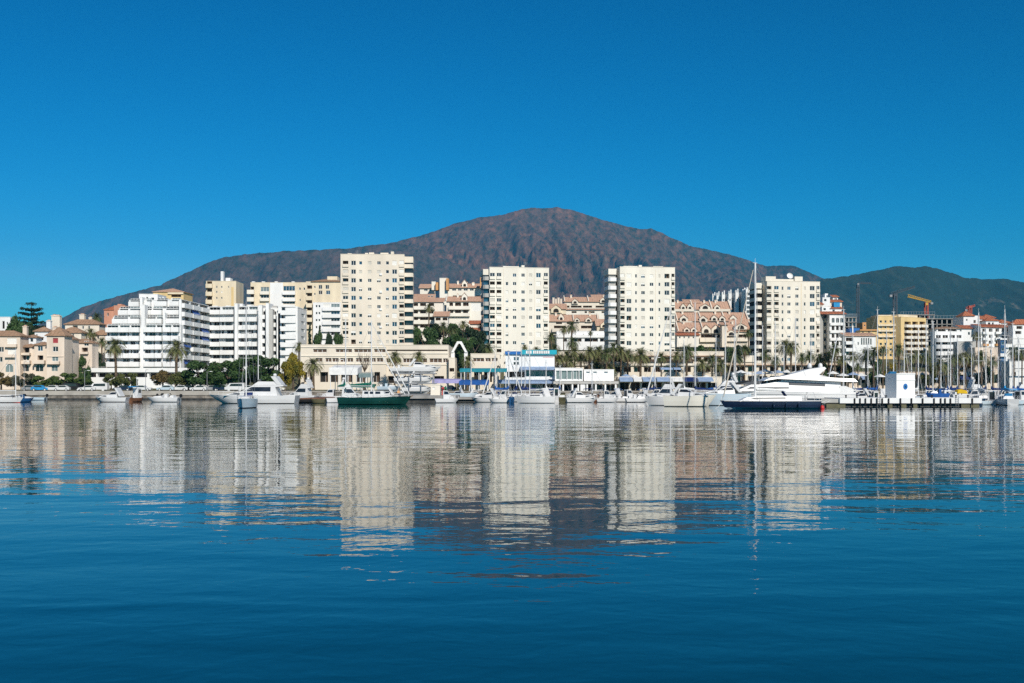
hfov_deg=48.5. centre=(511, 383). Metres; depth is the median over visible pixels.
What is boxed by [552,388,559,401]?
motor boat
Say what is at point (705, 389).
sailing boat
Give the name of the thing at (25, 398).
motor boat
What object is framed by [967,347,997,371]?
town house
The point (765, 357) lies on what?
palm tree
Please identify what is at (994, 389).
sailing boat
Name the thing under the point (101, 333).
village house
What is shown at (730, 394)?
motor boat
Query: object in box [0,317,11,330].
village house
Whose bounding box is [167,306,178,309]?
window
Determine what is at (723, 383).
motor boat
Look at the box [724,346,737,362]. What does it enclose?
broadleaf tree
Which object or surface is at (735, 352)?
sailing boat
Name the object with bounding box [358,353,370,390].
bare tree
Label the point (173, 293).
apartment block
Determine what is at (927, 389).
sailing boat
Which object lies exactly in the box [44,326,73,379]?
village house
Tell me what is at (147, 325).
window
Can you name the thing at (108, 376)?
broadleaf tree
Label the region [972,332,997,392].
sailing boat
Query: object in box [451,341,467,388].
white arch frame
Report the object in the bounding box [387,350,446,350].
window
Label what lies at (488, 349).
palm tree
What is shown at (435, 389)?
fuel booth
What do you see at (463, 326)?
palm tree
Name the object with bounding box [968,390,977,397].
motor boat
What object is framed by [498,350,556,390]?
clubhouse
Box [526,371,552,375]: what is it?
window
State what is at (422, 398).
pontoon
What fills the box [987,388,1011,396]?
motor boat
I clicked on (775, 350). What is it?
sailing boat
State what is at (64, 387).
parked car
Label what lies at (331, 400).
motor boat
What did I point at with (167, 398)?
motor boat
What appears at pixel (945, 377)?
palm tree
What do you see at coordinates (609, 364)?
palm tree
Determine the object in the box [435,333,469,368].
broadleaf tree
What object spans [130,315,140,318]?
window
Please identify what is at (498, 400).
motor boat
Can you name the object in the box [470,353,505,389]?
ramp building
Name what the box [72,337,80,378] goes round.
village house
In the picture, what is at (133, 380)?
broadleaf tree
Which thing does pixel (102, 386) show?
parked van
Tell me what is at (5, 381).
broadleaf tree
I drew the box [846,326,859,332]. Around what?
works hoarding
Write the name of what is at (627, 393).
motor boat
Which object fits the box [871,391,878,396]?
motor boat
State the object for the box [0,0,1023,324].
sky
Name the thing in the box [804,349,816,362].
palm tree
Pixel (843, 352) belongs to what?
sailing boat
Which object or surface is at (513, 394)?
sailing boat
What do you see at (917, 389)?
sailing boat
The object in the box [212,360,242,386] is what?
broadleaf tree
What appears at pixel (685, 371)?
sailing boat
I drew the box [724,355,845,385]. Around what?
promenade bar
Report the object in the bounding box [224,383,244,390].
parked van
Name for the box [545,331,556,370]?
palm tree
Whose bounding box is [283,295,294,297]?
window
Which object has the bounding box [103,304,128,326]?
town house
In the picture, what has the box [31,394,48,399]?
motor boat
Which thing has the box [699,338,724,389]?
sailing boat
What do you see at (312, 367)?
palm tree
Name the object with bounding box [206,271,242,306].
apartment tower
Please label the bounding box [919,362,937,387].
broadleaf tree
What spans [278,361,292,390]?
broadleaf tree
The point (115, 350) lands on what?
palm tree
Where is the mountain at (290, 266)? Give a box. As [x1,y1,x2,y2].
[37,243,479,328]
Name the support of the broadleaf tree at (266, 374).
on the ground
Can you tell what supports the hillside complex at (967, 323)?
on the ground
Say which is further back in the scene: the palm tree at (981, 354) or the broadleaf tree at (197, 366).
the palm tree at (981, 354)
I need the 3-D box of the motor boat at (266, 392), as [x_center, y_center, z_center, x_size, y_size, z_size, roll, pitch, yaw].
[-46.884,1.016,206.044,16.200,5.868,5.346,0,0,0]
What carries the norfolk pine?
on the ground
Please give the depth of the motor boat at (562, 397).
218.55 m
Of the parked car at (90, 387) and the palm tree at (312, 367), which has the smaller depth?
the parked car at (90, 387)
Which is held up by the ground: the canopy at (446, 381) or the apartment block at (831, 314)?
the apartment block at (831, 314)
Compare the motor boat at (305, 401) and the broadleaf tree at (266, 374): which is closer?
the motor boat at (305, 401)
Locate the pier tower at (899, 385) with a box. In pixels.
[885,370,914,397]
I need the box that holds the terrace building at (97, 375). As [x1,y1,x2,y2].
[82,368,229,387]
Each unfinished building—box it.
[845,314,856,332]
[901,312,934,317]
[926,315,956,345]
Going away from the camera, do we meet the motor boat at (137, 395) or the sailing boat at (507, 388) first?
the motor boat at (137, 395)
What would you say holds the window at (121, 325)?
in the hotel building at (144, 327)
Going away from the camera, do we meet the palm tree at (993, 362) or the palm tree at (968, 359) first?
the palm tree at (993, 362)
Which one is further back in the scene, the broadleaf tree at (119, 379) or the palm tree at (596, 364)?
the palm tree at (596, 364)
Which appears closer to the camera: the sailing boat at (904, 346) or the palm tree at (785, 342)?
the sailing boat at (904, 346)
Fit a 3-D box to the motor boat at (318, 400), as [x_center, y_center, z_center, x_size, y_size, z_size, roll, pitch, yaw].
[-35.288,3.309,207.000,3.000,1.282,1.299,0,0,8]
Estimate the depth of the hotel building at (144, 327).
362.77 m
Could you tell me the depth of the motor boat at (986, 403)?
191.42 m
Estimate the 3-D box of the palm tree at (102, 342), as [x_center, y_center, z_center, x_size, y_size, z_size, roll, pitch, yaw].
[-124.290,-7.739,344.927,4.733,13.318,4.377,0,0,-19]
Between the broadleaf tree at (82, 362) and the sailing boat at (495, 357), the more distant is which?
the broadleaf tree at (82, 362)
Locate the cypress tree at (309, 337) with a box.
[308,322,311,343]
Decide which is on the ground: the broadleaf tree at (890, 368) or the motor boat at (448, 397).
the broadleaf tree at (890, 368)
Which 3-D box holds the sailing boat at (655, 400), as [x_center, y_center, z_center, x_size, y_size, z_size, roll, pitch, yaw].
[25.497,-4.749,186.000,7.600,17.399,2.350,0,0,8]
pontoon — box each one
[300,397,334,398]
[392,394,459,401]
[458,397,474,401]
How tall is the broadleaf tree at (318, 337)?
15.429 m
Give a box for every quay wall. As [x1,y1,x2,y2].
[0,391,234,399]
[281,392,987,396]
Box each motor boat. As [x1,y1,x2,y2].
[15,394,32,401]
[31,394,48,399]
[96,388,129,401]
[129,386,142,401]
[147,393,181,401]
[208,374,299,403]
[284,377,318,397]
[299,399,311,402]
[310,399,326,402]
[317,389,335,396]
[325,398,337,402]
[335,377,361,397]
[376,383,399,391]
[385,387,394,394]
[390,364,403,373]
[394,375,410,383]
[402,359,441,372]
[402,381,430,393]
[407,371,433,382]
[435,390,458,402]
[449,393,476,396]
[470,388,483,396]
[471,388,496,401]
[488,389,508,402]
[492,390,514,399]
[509,397,513,402]
[540,388,550,395]
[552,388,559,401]
[559,393,566,401]
[565,388,597,402]
[565,390,577,397]
[596,389,618,401]
[603,388,621,397]
[613,389,627,401]
[624,390,636,397]
[625,394,645,401]
[636,388,647,396]
[641,388,659,396]
[648,377,675,395]
[663,384,715,406]
[696,382,750,405]
[700,373,738,392]
[855,388,871,393]
[857,388,870,396]
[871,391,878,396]
[880,389,884,396]
[926,388,949,396]
[950,389,970,397]
[966,377,985,394]
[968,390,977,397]
[979,401,991,404]
[985,391,998,404]
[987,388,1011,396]
[1014,390,1023,403]
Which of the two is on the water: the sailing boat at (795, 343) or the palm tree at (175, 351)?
the sailing boat at (795, 343)
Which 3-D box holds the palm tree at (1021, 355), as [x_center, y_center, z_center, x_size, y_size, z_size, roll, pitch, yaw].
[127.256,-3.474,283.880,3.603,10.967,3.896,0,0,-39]
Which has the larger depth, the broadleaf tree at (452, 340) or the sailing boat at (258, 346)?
the broadleaf tree at (452, 340)
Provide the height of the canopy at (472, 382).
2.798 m
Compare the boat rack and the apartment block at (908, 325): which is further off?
the apartment block at (908, 325)
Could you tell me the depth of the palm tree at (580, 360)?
292.36 m
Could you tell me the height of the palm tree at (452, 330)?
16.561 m
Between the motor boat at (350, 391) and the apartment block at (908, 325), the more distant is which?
the apartment block at (908, 325)
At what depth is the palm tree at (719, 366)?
290.24 m
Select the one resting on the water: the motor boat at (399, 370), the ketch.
the ketch
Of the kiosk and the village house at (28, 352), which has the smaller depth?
the kiosk
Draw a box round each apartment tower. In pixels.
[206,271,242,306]
[341,250,413,344]
[480,262,548,367]
[603,264,674,350]
[749,273,819,362]
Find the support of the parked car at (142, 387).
on the road
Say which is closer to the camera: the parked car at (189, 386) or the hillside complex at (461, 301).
the parked car at (189, 386)
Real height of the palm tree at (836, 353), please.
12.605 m
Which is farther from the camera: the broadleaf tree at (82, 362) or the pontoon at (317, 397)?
the broadleaf tree at (82, 362)
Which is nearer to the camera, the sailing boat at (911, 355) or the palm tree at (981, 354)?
the sailing boat at (911, 355)
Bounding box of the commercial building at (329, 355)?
[300,344,456,389]
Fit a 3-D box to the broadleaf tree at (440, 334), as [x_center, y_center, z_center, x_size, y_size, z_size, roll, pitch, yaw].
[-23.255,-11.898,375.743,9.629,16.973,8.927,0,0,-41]
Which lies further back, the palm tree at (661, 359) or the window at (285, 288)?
the window at (285, 288)
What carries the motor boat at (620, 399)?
on the water
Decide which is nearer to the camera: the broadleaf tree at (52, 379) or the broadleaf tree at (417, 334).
the broadleaf tree at (52, 379)
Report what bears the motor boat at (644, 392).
on the water
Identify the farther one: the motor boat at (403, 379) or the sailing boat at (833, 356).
the motor boat at (403, 379)
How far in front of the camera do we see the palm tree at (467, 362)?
297.78 m
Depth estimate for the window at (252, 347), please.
371.73 m
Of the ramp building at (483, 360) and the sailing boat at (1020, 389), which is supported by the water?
the sailing boat at (1020, 389)
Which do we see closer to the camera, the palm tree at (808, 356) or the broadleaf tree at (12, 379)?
the broadleaf tree at (12, 379)
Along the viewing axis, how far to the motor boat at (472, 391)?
235.21 m
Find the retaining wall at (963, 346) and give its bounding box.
[953,341,979,371]
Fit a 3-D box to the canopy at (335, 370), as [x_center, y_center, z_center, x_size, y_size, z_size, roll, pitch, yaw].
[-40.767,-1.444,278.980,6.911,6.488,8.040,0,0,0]
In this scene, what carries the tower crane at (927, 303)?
on the ground
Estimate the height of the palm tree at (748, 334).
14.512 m
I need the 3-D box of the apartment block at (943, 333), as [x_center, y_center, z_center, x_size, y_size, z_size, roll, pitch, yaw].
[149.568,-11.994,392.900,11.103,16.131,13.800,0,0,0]
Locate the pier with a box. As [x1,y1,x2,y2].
[807,395,981,406]
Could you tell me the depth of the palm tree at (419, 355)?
295.77 m
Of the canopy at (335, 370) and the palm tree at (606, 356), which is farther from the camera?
the palm tree at (606, 356)
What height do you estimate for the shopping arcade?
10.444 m
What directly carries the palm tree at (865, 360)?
on the ground
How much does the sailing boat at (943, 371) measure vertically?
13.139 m
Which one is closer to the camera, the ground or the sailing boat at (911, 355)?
the sailing boat at (911, 355)
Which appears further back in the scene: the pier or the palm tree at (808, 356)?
the palm tree at (808, 356)
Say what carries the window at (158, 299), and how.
in the hotel building at (144, 327)
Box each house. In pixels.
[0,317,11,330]
[0,325,30,389]
[21,344,33,378]
[29,335,43,343]
[32,342,46,380]
[33,320,52,341]
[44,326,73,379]
[51,314,68,331]
[63,313,106,338]
[65,327,87,338]
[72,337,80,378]
[79,339,99,372]
[92,330,106,367]
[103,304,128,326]
[839,332,876,367]
[856,329,876,361]
[857,322,865,328]
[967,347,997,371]
[1006,319,1023,343]
[1006,338,1023,360]
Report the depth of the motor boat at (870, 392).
209.26 m
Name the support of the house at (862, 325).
on the ground
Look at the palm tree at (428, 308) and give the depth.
384.77 m
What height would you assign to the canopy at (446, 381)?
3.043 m
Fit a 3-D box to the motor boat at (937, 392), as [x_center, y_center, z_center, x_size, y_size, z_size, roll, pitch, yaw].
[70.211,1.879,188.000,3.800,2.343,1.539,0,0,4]
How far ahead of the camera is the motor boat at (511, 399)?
210.02 m
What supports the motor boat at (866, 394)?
on the water
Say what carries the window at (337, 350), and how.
in the commercial building at (329, 355)
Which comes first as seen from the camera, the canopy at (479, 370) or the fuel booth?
the fuel booth
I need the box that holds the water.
[0,400,1023,682]
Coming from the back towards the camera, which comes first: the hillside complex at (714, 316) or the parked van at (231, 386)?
the hillside complex at (714, 316)
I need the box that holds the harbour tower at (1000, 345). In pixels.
[997,338,1007,387]
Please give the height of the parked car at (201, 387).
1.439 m
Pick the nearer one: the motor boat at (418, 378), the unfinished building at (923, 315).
the motor boat at (418, 378)
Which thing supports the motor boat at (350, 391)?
on the water
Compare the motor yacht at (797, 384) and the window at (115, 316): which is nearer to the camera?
the motor yacht at (797, 384)
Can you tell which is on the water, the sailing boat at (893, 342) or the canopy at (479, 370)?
the sailing boat at (893, 342)
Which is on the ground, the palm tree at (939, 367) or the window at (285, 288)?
the palm tree at (939, 367)
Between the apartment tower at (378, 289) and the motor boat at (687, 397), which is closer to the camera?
the motor boat at (687, 397)
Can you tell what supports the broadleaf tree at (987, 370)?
on the ground
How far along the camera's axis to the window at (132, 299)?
352.64 m
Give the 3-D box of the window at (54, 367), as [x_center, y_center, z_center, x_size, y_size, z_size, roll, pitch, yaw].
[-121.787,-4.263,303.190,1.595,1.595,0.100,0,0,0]
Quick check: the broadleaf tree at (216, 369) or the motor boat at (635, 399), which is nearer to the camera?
the motor boat at (635, 399)
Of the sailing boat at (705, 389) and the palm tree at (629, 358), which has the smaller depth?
the sailing boat at (705, 389)
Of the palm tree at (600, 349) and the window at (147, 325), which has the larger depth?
the window at (147, 325)
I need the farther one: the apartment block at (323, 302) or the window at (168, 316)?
the apartment block at (323, 302)
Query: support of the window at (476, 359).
in the ramp building at (483, 360)
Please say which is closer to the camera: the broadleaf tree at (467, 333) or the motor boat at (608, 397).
the motor boat at (608, 397)
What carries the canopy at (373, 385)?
on the ground
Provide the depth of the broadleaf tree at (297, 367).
287.28 m
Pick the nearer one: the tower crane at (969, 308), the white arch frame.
the white arch frame
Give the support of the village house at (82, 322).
on the ground
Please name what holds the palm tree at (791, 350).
on the ground
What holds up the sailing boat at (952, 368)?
on the water
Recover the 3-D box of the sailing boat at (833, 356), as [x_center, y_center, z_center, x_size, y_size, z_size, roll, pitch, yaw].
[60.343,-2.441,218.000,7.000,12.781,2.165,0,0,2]
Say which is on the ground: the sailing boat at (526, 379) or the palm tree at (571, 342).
the palm tree at (571, 342)
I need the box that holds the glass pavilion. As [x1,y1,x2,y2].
[552,368,618,390]
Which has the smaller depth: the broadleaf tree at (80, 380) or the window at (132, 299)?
the broadleaf tree at (80, 380)
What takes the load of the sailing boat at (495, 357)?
on the water
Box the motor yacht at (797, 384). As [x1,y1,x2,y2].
[728,363,857,399]
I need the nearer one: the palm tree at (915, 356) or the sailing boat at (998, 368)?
the sailing boat at (998, 368)
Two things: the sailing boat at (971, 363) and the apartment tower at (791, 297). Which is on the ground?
the apartment tower at (791, 297)
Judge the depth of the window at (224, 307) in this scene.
373.19 m
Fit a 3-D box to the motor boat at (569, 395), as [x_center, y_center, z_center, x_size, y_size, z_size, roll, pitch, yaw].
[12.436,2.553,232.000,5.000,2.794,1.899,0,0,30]
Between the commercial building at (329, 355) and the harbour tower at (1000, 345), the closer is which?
the harbour tower at (1000, 345)
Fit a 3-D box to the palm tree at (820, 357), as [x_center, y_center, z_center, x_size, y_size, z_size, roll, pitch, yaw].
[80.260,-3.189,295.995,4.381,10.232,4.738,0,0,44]
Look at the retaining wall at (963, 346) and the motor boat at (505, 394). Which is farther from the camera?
the retaining wall at (963, 346)
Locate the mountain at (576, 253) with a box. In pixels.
[388,207,823,340]
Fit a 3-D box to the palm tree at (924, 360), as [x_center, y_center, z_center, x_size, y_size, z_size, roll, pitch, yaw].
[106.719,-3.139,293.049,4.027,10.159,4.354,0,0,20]
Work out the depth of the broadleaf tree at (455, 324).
377.80 m
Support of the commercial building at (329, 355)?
on the ground
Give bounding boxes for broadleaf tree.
[0,372,11,389]
[5,314,32,335]
[8,375,25,389]
[16,373,34,386]
[28,325,35,335]
[29,375,51,390]
[46,375,60,390]
[53,373,76,385]
[74,377,93,386]
[78,356,91,386]
[98,352,105,367]
[102,373,117,390]
[111,373,129,385]
[124,372,137,390]
[149,370,169,390]
[166,372,185,390]
[180,360,216,390]
[196,361,227,390]
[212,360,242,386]
[232,355,257,384]
[245,355,281,383]
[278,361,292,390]
[280,352,305,390]
[313,331,322,343]
[325,332,333,343]
[333,332,343,343]
[414,326,425,344]
[419,326,438,344]
[426,337,440,344]
[431,323,449,344]
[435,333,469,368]
[447,323,464,335]
[457,326,476,356]
[458,337,479,376]
[468,329,486,352]
[689,345,704,350]
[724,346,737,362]
[728,345,753,362]
[815,363,827,375]
[838,362,856,386]
[867,358,881,387]
[884,362,897,378]
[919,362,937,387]
[941,364,960,383]
[960,363,976,382]
[976,364,995,383]
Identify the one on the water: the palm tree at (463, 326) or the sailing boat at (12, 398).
the sailing boat at (12, 398)
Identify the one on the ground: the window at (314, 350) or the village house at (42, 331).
the village house at (42, 331)
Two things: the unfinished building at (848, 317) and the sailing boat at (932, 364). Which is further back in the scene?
the unfinished building at (848, 317)
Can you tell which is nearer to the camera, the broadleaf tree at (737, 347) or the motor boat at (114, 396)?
the motor boat at (114, 396)
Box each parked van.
[62,383,81,390]
[92,383,109,390]
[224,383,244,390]
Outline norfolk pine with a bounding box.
[18,302,44,328]
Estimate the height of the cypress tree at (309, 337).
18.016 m
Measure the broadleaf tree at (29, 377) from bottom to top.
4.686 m
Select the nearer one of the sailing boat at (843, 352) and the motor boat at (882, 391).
the motor boat at (882, 391)
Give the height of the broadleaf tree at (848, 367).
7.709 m
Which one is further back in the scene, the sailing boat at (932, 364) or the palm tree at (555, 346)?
the palm tree at (555, 346)
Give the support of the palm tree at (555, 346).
on the ground
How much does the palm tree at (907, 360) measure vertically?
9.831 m
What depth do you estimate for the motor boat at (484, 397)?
218.19 m
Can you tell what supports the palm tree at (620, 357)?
on the ground
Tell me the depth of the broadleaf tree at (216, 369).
281.67 m
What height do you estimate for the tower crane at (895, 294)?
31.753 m
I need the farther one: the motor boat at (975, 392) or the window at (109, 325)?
the window at (109, 325)
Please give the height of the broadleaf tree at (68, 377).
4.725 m
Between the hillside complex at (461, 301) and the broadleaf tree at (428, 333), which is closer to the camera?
the broadleaf tree at (428, 333)
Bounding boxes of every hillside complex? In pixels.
[414,277,480,343]
[549,294,603,350]
[675,299,749,347]
[953,311,1009,346]
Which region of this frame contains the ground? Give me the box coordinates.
[16,341,988,390]
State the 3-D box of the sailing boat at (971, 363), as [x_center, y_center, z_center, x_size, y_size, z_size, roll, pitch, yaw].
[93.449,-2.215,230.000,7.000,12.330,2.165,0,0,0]
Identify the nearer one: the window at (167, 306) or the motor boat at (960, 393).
the motor boat at (960, 393)
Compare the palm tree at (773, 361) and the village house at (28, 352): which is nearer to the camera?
the palm tree at (773, 361)
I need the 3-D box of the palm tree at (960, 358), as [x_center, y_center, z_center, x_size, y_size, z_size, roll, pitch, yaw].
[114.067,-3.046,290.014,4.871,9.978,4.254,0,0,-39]
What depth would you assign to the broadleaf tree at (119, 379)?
283.24 m
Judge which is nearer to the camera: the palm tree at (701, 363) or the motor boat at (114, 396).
the motor boat at (114, 396)
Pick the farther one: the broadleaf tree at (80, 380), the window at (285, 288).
the window at (285, 288)
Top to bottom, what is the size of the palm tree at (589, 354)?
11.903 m
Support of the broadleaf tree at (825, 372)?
on the ground
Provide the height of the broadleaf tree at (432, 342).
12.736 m
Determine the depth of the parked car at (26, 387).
282.15 m
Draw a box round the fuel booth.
[430,384,440,394]
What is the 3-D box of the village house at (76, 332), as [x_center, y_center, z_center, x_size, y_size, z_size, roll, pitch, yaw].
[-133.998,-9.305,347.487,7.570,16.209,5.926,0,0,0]
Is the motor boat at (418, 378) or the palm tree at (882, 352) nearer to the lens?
the motor boat at (418, 378)
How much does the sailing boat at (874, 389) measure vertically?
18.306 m
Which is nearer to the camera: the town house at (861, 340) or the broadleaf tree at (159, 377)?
the broadleaf tree at (159, 377)
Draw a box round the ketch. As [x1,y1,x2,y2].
[337,317,412,404]
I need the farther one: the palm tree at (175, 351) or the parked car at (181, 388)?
the palm tree at (175, 351)
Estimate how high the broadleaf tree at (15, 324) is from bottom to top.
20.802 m
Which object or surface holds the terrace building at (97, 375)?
on the ground
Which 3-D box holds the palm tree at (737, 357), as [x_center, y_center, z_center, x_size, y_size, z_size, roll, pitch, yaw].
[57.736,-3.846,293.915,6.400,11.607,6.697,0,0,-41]
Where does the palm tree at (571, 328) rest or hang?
on the ground
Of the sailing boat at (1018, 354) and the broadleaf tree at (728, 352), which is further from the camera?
the broadleaf tree at (728, 352)
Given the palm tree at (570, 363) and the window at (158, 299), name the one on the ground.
the palm tree at (570, 363)
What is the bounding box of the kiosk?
[1001,359,1023,388]
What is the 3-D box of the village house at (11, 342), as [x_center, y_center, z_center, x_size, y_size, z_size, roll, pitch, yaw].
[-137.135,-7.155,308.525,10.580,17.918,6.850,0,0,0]
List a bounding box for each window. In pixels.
[6,364,12,371]
[24,364,28,370]
[36,364,42,370]
[52,365,57,370]
[108,324,118,326]
[114,315,127,318]
[120,324,129,326]
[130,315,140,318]
[131,298,139,301]
[146,324,155,326]
[148,315,155,318]
[157,298,167,300]
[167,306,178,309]
[167,315,178,317]
[210,306,219,309]
[211,338,218,341]
[223,306,234,309]
[223,347,233,349]
[226,338,233,341]
[249,346,257,349]
[261,287,268,290]
[283,286,294,290]
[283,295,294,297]
[313,349,326,351]
[336,349,351,351]
[354,349,370,351]
[374,349,384,351]
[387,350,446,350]
[403,358,412,362]
[430,358,441,362]
[473,358,483,361]
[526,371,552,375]
[531,384,540,387]
[556,371,581,378]
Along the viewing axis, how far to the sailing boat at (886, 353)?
235.93 m
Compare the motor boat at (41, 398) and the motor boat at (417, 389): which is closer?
the motor boat at (41, 398)
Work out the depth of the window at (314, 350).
304.59 m
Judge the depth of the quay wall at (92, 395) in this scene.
255.40 m
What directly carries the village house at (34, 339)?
on the ground
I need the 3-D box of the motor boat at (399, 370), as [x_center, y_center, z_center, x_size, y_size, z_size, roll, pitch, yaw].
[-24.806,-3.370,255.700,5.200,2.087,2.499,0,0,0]
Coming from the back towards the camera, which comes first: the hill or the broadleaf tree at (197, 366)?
the hill
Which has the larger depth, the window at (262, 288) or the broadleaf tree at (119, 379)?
the window at (262, 288)
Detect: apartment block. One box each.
[152,289,193,301]
[247,281,305,308]
[306,276,340,343]
[710,287,749,318]
[820,293,846,360]
[866,314,927,359]
[928,326,963,364]
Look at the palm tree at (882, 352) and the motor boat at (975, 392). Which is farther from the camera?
the palm tree at (882, 352)
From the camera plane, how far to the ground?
371.28 m
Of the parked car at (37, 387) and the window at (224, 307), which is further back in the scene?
the window at (224, 307)
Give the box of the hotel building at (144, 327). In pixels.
[105,294,306,372]
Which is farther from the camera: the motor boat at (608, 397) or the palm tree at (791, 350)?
the palm tree at (791, 350)
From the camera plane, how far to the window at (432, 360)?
306.38 m
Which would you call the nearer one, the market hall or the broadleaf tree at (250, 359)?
the broadleaf tree at (250, 359)
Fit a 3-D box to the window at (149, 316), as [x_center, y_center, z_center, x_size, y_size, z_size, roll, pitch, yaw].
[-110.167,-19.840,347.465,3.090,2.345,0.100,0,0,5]
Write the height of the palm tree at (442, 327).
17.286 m
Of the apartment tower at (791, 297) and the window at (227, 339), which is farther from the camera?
the apartment tower at (791, 297)
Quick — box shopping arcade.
[556,351,723,390]
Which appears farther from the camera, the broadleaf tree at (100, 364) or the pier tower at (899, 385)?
the broadleaf tree at (100, 364)
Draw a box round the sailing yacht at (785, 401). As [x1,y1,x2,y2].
[715,263,828,408]
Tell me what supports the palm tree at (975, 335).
on the ground
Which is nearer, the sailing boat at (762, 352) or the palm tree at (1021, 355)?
the sailing boat at (762, 352)
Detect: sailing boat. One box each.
[0,350,22,402]
[237,305,257,407]
[241,312,283,393]
[481,354,507,395]
[490,349,522,397]
[507,345,538,401]
[510,358,536,394]
[511,349,520,396]
[515,346,555,402]
[642,354,664,389]
[645,306,687,404]
[674,342,697,389]
[676,305,717,394]
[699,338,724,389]
[711,322,740,384]
[716,320,746,387]
[726,328,750,379]
[751,323,774,378]
[764,322,789,376]
[778,314,805,374]
[804,338,823,373]
[829,309,870,394]
[829,338,836,376]
[853,347,879,392]
[854,306,890,396]
[874,327,897,387]
[876,312,915,396]
[899,340,909,372]
[903,328,933,396]
[907,336,923,389]
[915,321,956,395]
[916,326,947,395]
[929,344,956,392]
[935,327,974,395]
[935,350,956,387]
[941,335,967,387]
[948,358,974,392]
[961,343,988,391]
[970,312,987,400]
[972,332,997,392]
[977,336,1010,394]
[986,357,999,393]
[996,309,1018,404]
[996,324,1023,395]
[999,333,1023,389]
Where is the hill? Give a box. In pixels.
[818,266,1023,326]
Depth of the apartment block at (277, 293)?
460.00 m
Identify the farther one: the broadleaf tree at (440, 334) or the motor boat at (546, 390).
the broadleaf tree at (440, 334)
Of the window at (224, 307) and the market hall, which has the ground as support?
the market hall
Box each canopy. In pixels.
[329,365,361,390]
[350,384,375,390]
[359,372,374,390]
[432,379,461,390]
[459,380,488,390]
[460,368,506,390]
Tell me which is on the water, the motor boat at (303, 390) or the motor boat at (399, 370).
the motor boat at (303, 390)
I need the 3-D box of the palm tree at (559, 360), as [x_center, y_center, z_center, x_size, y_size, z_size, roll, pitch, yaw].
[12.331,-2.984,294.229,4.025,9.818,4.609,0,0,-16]
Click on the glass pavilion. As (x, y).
(601, 379)
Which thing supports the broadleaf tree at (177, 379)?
on the ground
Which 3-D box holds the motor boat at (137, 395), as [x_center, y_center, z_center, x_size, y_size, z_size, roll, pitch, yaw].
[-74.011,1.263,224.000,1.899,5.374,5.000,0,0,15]
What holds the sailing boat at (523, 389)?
on the water
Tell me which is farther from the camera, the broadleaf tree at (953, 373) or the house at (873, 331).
the house at (873, 331)
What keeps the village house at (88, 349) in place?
on the ground
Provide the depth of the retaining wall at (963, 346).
372.00 m
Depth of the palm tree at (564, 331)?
429.80 m
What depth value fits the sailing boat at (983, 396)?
199.60 m
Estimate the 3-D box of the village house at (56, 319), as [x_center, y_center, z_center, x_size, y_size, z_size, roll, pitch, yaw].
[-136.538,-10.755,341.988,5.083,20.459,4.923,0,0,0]
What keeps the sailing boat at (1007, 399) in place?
on the water
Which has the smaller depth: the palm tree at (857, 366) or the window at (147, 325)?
the palm tree at (857, 366)
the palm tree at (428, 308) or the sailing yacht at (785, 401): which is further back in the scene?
the palm tree at (428, 308)
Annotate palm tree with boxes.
[84,328,97,339]
[91,312,104,321]
[95,337,107,362]
[103,338,126,387]
[162,339,191,386]
[292,342,302,385]
[303,357,324,389]
[386,350,404,385]
[410,351,427,384]
[424,304,435,326]
[438,321,448,338]
[446,325,460,336]
[458,320,469,330]
[461,356,474,389]
[481,342,495,352]
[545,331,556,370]
[547,343,560,367]
[556,354,565,367]
[559,326,568,350]
[559,350,571,367]
[564,336,578,350]
[565,321,577,346]
[565,357,578,367]
[567,346,581,367]
[577,352,587,367]
[580,345,599,368]
[587,330,593,346]
[590,360,604,368]
[592,345,606,363]
[596,362,618,375]
[598,347,616,368]
[604,342,622,380]
[615,346,629,375]
[622,348,634,374]
[628,347,652,376]
[654,352,668,376]
[671,351,683,376]
[676,343,696,375]
[693,358,711,375]
[704,354,718,376]
[712,358,729,376]
[724,347,746,367]
[738,344,751,379]
[743,328,753,348]
[759,349,772,377]
[768,356,781,367]
[774,339,796,374]
[781,341,800,371]
[794,352,808,369]
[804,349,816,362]
[813,353,825,374]
[823,352,836,377]
[828,343,841,377]
[833,355,848,384]
[846,351,860,386]
[853,362,862,387]
[856,347,876,387]
[866,346,880,387]
[876,345,889,388]
[891,343,907,372]
[899,353,913,372]
[909,350,925,387]
[920,352,933,389]
[928,358,949,388]
[941,367,947,387]
[945,354,958,385]
[953,353,966,387]
[956,351,970,388]
[962,354,979,376]
[971,331,980,346]
[972,350,989,387]
[987,355,1000,387]
[1007,346,1019,385]
[1016,349,1023,383]
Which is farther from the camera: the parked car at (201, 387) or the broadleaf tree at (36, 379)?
the broadleaf tree at (36, 379)
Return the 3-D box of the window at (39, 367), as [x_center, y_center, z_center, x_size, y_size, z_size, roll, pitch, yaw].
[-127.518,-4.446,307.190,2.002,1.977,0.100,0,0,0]
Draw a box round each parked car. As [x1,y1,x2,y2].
[21,385,38,390]
[31,385,47,390]
[45,385,59,390]
[54,385,70,390]
[78,385,95,390]
[113,385,132,390]
[133,385,152,390]
[156,385,174,390]
[172,385,187,390]
[180,385,197,390]
[189,385,207,390]
[205,385,218,390]
[213,385,227,390]
[441,385,456,390]
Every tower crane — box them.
[856,282,870,322]
[889,286,914,314]
[907,294,932,317]
[964,304,974,313]
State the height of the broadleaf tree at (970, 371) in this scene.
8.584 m
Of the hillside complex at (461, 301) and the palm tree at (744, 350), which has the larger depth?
the hillside complex at (461, 301)
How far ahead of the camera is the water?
24.97 m
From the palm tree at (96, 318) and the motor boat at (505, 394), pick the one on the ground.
the palm tree at (96, 318)
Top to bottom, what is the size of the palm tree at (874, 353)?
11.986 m
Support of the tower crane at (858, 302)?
on the ground
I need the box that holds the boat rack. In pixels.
[396,373,436,390]
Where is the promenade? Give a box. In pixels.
[240,391,987,391]

